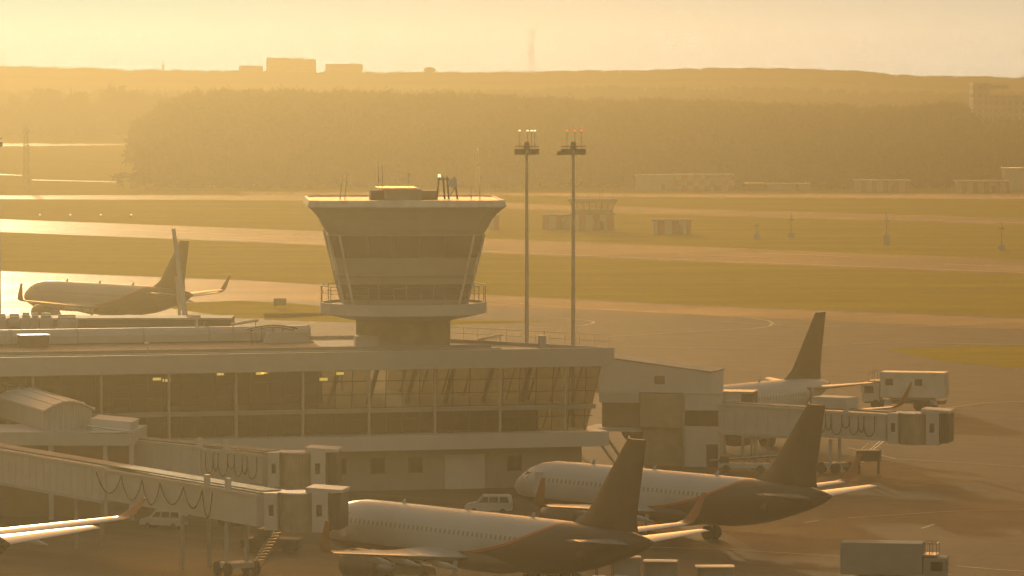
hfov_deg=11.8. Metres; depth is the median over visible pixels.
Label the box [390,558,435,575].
service van
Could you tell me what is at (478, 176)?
lattice mast
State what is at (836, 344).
apron marking
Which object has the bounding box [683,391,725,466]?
stair block
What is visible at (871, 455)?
ground power unit
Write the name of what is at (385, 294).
window
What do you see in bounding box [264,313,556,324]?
grass island
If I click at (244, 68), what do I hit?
apartment block
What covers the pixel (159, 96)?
tree
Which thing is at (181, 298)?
leaning pylon
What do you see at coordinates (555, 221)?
equipment shelter
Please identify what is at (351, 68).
apartment block
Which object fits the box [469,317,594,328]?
apron marking
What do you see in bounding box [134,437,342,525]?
jet bridge
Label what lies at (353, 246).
window
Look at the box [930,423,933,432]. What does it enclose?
window
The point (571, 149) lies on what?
light mast
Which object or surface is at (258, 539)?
towing tractor
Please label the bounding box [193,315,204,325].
roof camera post
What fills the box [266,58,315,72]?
apartment block
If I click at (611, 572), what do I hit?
baggage tractor
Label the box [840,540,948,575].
catering truck
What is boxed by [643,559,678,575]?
baggage cart
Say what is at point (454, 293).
window
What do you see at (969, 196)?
service road
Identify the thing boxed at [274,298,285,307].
sign board
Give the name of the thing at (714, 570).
baggage cart
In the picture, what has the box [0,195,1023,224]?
taxiway
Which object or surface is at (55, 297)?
airliner
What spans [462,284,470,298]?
window
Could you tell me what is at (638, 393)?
gate building
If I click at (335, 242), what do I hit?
window
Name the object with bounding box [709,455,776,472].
belt loader
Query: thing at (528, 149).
light mast
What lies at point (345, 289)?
window
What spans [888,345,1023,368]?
grass island
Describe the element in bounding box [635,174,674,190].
pale shed
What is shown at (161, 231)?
runway marking
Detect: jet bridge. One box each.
[0,443,349,575]
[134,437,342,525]
[718,395,954,473]
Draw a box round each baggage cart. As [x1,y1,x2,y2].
[614,556,640,575]
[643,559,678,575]
[694,565,734,575]
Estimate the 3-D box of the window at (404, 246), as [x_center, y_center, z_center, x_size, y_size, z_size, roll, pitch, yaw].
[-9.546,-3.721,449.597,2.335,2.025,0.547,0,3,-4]
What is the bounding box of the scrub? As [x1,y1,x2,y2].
[110,168,1000,189]
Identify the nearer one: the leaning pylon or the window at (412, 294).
the window at (412, 294)
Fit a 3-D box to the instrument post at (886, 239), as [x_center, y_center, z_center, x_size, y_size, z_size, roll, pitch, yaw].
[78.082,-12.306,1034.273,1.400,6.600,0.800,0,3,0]
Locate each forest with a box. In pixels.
[0,65,1023,89]
[0,83,1023,108]
[121,81,1023,188]
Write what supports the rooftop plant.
on the terminal building at (259, 394)
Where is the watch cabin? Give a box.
[568,195,617,229]
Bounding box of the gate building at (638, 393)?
[587,353,724,465]
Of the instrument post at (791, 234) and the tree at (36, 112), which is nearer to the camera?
the instrument post at (791, 234)
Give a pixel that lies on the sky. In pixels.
(977, 38)
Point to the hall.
(115, 321)
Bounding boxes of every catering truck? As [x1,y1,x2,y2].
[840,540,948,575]
[861,370,948,410]
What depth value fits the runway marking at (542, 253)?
971.70 m
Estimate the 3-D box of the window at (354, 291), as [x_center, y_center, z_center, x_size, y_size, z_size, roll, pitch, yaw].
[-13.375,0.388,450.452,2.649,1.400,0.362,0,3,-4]
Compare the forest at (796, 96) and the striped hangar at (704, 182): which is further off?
the forest at (796, 96)
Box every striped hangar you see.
[674,174,734,190]
[853,179,910,191]
[954,180,1010,192]
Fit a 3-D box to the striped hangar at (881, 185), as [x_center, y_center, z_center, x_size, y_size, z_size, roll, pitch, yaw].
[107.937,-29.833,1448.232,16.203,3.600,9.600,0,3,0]
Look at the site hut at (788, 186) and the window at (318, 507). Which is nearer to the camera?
the window at (318, 507)
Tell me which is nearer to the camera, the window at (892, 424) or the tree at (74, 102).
the window at (892, 424)
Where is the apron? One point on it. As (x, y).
(980, 523)
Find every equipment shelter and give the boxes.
[489,214,500,229]
[541,214,570,229]
[651,219,692,233]
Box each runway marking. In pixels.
[0,225,316,237]
[5,230,1023,272]
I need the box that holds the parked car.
[139,509,187,529]
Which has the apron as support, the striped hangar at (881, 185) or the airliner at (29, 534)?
the airliner at (29, 534)
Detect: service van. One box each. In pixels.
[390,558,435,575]
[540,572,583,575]
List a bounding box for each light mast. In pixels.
[0,137,2,313]
[515,130,538,399]
[557,130,585,427]
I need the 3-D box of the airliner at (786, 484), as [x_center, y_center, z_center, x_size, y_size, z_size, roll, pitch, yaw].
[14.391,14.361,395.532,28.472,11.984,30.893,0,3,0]
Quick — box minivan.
[464,494,512,513]
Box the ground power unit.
[856,449,880,473]
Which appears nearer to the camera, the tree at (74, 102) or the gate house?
the gate house
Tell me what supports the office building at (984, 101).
on the ground
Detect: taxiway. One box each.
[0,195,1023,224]
[1,272,1023,328]
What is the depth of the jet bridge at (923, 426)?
461.64 m
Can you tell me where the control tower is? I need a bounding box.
[303,164,505,345]
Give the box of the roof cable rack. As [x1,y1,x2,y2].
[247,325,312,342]
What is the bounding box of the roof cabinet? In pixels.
[537,335,545,348]
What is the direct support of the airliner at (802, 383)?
on the apron
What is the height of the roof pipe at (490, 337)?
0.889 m
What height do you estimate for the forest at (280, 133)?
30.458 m
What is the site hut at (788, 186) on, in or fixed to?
on the ground
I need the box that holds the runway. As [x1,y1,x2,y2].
[0,219,1023,273]
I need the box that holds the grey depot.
[1000,167,1023,189]
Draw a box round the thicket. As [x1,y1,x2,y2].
[0,100,132,136]
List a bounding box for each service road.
[3,143,124,145]
[32,179,116,181]
[240,192,1023,198]
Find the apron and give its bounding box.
[0,271,1023,575]
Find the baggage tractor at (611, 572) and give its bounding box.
[592,564,625,575]
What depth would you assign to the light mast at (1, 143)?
640.48 m
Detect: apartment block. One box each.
[239,65,263,71]
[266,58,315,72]
[325,63,362,73]
[424,67,435,73]
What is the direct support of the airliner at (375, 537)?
on the apron
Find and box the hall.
[6,315,234,328]
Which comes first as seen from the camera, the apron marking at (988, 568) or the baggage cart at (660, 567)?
the baggage cart at (660, 567)
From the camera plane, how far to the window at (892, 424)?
458.13 m
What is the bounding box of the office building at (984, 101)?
[968,82,1023,124]
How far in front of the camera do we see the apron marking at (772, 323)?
735.79 m
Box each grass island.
[172,301,330,317]
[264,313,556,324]
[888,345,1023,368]
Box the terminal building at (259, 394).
[0,327,613,491]
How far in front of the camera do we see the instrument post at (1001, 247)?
1003.59 m
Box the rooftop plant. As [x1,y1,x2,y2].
[0,312,77,329]
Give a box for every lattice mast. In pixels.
[22,127,29,188]
[474,149,480,191]
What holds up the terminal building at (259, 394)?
on the apron
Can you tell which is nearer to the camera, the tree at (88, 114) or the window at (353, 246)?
the window at (353, 246)
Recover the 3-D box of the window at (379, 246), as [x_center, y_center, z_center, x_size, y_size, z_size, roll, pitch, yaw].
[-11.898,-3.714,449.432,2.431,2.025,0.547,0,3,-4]
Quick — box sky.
[0,0,1023,79]
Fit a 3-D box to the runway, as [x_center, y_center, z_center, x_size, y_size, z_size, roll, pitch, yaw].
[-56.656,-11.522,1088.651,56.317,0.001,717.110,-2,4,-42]
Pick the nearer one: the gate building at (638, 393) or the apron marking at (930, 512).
the apron marking at (930, 512)
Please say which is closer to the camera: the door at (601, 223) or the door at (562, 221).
the door at (601, 223)
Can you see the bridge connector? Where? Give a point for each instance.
(742, 395)
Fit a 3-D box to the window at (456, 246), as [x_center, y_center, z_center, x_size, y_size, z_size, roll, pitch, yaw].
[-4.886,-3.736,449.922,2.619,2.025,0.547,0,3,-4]
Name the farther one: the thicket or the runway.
the thicket
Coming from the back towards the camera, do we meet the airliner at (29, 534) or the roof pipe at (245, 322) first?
the roof pipe at (245, 322)
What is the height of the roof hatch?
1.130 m
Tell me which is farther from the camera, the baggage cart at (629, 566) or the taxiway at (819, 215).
the taxiway at (819, 215)
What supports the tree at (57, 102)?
on the ground
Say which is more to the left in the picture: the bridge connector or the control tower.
the control tower
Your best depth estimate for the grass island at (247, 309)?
765.58 m
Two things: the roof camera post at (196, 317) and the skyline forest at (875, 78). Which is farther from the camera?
the skyline forest at (875, 78)
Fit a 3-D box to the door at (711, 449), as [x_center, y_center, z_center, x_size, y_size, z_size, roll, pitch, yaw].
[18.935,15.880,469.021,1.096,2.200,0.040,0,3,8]
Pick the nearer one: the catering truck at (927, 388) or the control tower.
the control tower
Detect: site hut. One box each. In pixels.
[744,182,764,190]
[766,183,810,190]
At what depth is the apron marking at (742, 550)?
389.27 m
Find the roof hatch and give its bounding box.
[16,334,50,347]
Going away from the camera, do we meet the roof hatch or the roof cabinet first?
the roof cabinet
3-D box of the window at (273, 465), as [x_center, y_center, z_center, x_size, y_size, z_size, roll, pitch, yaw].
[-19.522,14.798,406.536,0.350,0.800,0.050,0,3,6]
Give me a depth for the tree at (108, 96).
2482.38 m
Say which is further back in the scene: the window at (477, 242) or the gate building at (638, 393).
the gate building at (638, 393)
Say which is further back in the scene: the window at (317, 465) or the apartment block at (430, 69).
the apartment block at (430, 69)
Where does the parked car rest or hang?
on the apron
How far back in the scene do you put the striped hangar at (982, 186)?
1439.40 m
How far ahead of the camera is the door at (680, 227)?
1096.05 m
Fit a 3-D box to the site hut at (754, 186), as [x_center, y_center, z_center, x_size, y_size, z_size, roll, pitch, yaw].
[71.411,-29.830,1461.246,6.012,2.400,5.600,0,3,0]
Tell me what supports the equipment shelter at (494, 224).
on the ground
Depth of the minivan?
419.87 m
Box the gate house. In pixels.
[0,381,146,519]
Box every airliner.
[0,498,146,554]
[17,239,230,314]
[319,436,708,575]
[514,402,876,538]
[596,311,912,446]
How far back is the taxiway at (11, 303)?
787.79 m
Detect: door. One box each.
[561,220,564,229]
[599,221,603,229]
[678,225,682,233]
[706,444,717,466]
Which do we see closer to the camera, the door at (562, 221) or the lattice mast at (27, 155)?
the door at (562, 221)
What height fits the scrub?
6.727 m
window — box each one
[269,505,272,515]
[272,464,275,472]
[315,463,319,473]
[316,505,321,515]
[330,236,342,257]
[341,236,368,257]
[341,284,350,299]
[350,285,378,299]
[367,236,393,257]
[379,285,405,299]
[394,236,419,257]
[407,284,433,299]
[419,236,445,257]
[433,284,461,299]
[444,236,472,257]
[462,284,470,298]
[468,235,482,257]
[891,423,894,431]
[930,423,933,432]
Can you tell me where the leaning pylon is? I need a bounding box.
[171,228,187,314]
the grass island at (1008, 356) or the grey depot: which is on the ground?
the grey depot
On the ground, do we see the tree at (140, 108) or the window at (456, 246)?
the tree at (140, 108)
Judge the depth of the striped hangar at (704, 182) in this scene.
1456.92 m
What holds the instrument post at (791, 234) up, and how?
on the ground
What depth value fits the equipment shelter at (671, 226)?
1096.02 m
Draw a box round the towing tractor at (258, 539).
[239,527,302,552]
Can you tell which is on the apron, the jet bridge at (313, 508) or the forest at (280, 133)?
the jet bridge at (313, 508)
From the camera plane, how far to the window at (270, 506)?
365.17 m
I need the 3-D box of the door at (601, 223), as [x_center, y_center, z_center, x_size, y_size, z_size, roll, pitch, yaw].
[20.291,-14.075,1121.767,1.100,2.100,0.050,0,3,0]
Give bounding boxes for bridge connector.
[722,389,757,461]
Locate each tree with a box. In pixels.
[22,85,51,136]
[41,88,66,136]
[58,87,86,136]
[72,91,96,136]
[94,79,125,136]
[124,87,148,124]
[149,90,170,109]
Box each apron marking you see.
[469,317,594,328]
[475,299,773,336]
[645,342,1023,348]
[659,547,831,555]
[722,321,1023,328]
[851,448,1023,466]
[851,509,1021,517]
[961,566,1017,570]
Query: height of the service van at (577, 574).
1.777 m
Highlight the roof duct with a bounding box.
[0,325,310,344]
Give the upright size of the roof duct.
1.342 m
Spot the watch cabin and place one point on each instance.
(594, 219)
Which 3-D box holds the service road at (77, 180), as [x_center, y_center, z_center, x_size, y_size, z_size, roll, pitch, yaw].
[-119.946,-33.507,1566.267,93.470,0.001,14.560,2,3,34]
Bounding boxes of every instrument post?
[753,222,759,238]
[788,214,794,237]
[883,213,889,244]
[998,221,1004,249]
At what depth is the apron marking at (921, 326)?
716.47 m
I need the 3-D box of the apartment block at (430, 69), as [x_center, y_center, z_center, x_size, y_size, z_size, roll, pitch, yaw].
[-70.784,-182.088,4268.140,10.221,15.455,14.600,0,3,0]
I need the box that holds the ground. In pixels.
[0,78,1023,316]
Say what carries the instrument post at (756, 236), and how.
on the ground
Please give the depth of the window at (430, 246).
449.71 m
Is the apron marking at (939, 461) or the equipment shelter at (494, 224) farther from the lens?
the equipment shelter at (494, 224)
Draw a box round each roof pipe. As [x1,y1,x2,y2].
[230,319,258,343]
[478,334,501,340]
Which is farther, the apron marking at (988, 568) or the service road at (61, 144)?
the service road at (61, 144)

